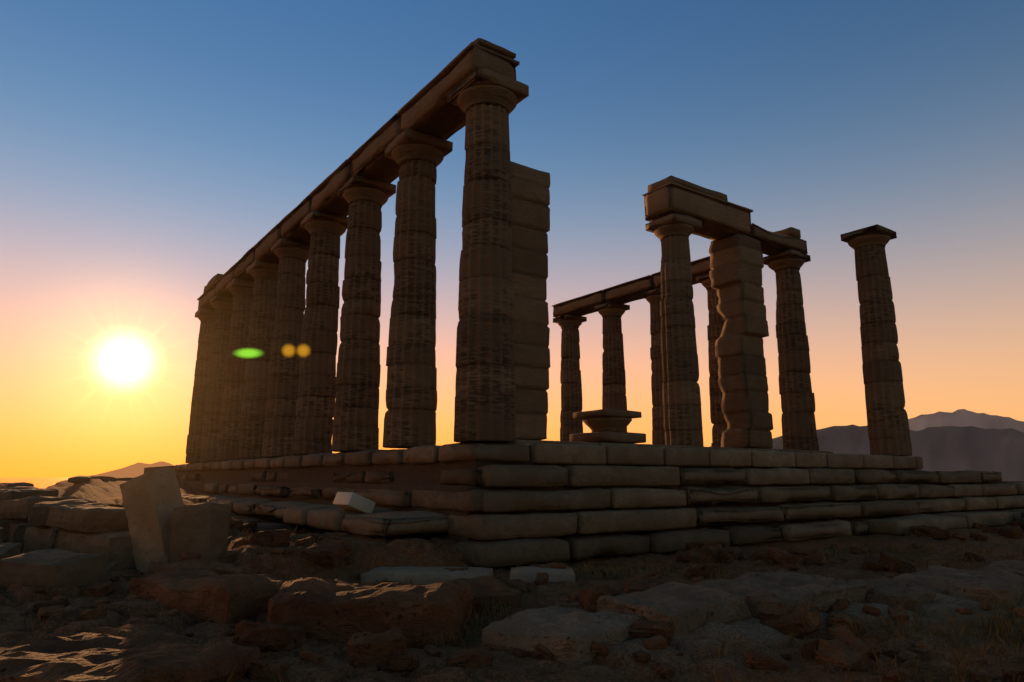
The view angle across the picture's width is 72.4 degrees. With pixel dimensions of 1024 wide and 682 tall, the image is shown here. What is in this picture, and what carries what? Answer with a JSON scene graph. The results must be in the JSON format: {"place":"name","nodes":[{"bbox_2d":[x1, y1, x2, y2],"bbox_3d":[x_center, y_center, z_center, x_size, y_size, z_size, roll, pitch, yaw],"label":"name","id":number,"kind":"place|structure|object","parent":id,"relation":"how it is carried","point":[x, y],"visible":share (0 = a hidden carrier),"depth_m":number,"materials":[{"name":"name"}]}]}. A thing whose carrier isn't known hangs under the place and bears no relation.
{"place":"outdoors","nodes":[
{"label":"outdoors","id":0,"kind":"place"},
{"bbox_2d":[0,478,67,487],"bbox_3d":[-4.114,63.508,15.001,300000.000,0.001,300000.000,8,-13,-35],"label":"sea water","id":1,"kind":"structure","parent":0,"point":[41,482],"depth_m":12948.29,"materials":[{"name":"orange liquid"}]},
{"bbox_2d":[0,479,1023,681],"bbox_3d":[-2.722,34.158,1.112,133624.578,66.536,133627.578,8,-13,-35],"label":"terrain","id":2,"kind":"structure","parent":0,"point":[618,663],"depth_m":5.56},
{"bbox_2d":[0,475,132,496],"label":"hill","id":3,"kind":"structure","parent":2,"relation":"on","point":[25,485],"depth_m":26.39,"materials":[{"name":"stone"}]},
{"bbox_2d":[0,468,230,588],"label":"stone blocks","id":4,"kind":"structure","parent":2,"relation":"on","point":[65,541],"depth_m":8.40,"materials":[{"name":"stone"}]},
{"bbox_2d":[0,548,521,681],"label":"rock slabs","id":5,"kind":"object","parent":2,"relation":"on","point":[224,589],"visible":0.58,"depth_m":5.16,"materials":[{"name":"brown stone"}]},
{"bbox_2d":[361,566,574,584],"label":"stone slabs","id":6,"kind":"structure","parent":2,"relation":"on","point":[426,575],"depth_m":8.06,"materials":[{"name":"stone"}]},
{"bbox_2d":[0,501,1023,681],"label":"loose rocks","id":7,"kind":"object","parent":2,"relation":"on","point":[367,652],"visible":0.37,"depth_m":5.31,"materials":[{"name":"brown stone"}]},
{"bbox_2d":[144,444,1023,541],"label":"temple platform","id":8,"kind":"object","parent":2,"relation":"on","point":[407,477],"visible":0.17,"depth_m":13.35,"materials":[{"name":"brown stone"}]},
{"bbox_2d":[333,492,375,513],"bbox_3d":[-2.542,2.610,11.258,0.479,0.352,0.580,9,-14,-38],"label":"stone block","id":9,"kind":"object","parent":8,"relation":"on","point":[352,501],"visible":0.82,"depth_m":11.07,"materials":[{"name":"white stone"}]},
{"bbox_2d":[185,66,528,462],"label":"columns","id":10,"kind":"structure","parent":8,"relation":"on","point":[269,381],"depth_m":14.78,"materials":[{"name":"stone"}]},
{"bbox_2d":[569,409,645,443],"bbox_3d":[2.148,1.948,15.777,1.262,0.757,1.213,8,-13,-35],"label":"stone pedestal","id":11,"kind":"object","parent":8,"relation":"on","point":[607,425],"visible":0.89,"depth_m":15.38,"materials":[{"name":"stone"}]},
{"bbox_2d":[510,161,772,448],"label":"stone pillars","id":12,"kind":"structure","parent":8,"relation":"on","point":[736,266],"depth_m":18.14,"materials":[{"name":"stone"}]},
{"bbox_2d":[645,213,703,446],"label":"column","id":13,"kind":"structure","parent":8,"relation":"on","point":[681,410],"depth_m":17.36,"materials":[{"name":"stone"}]},
{"bbox_2d":[197,38,807,316],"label":"architrave blocks","id":14,"kind":"structure","parent":13,"relation":"on","point":[428,109],"depth_m":17.96,"materials":[{"name":"stone"}]},
{"bbox_2d":[553,224,911,455],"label":"columns","id":15,"kind":"structure","parent":8,"relation":"on","point":[888,425],"depth_m":20.17,"materials":[{"name":"stone"}]},
{"bbox_2d":[176,464,1023,567],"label":"temple steps","id":16,"kind":"structure","parent":2,"relation":"on","point":[498,534],"depth_m":12.06,"materials":[{"name":"brown stone"}]},
{"bbox_2d":[174,439,922,471],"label":"temple stylobate blocks","id":17,"kind":"structure","parent":16,"relation":"on","point":[565,452],"depth_m":13.10,"materials":[{"name":"brown stone"}]},
{"bbox_2d":[481,560,1023,664],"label":"rock outcrop","id":18,"kind":"object","parent":2,"relation":"on","point":[564,635],"visible":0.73,"depth_m":5.50,"materials":[{"name":"brown stone"}]},
{"bbox_2d":[0,0,1023,477],"label":"sky","id":19,"kind":"structure","parent":0,"point":[147,146],"materials":[{"name":"blue"}]},
{"bbox_2d":[89,409,1023,480],"bbox_3d":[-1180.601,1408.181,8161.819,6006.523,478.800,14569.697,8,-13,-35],"label":"distant hills","id":20,"kind":"structure","parent":0,"point":[961,439],"depth_m":2225.92,"materials":[{"name":"grey stone"}]}
]}

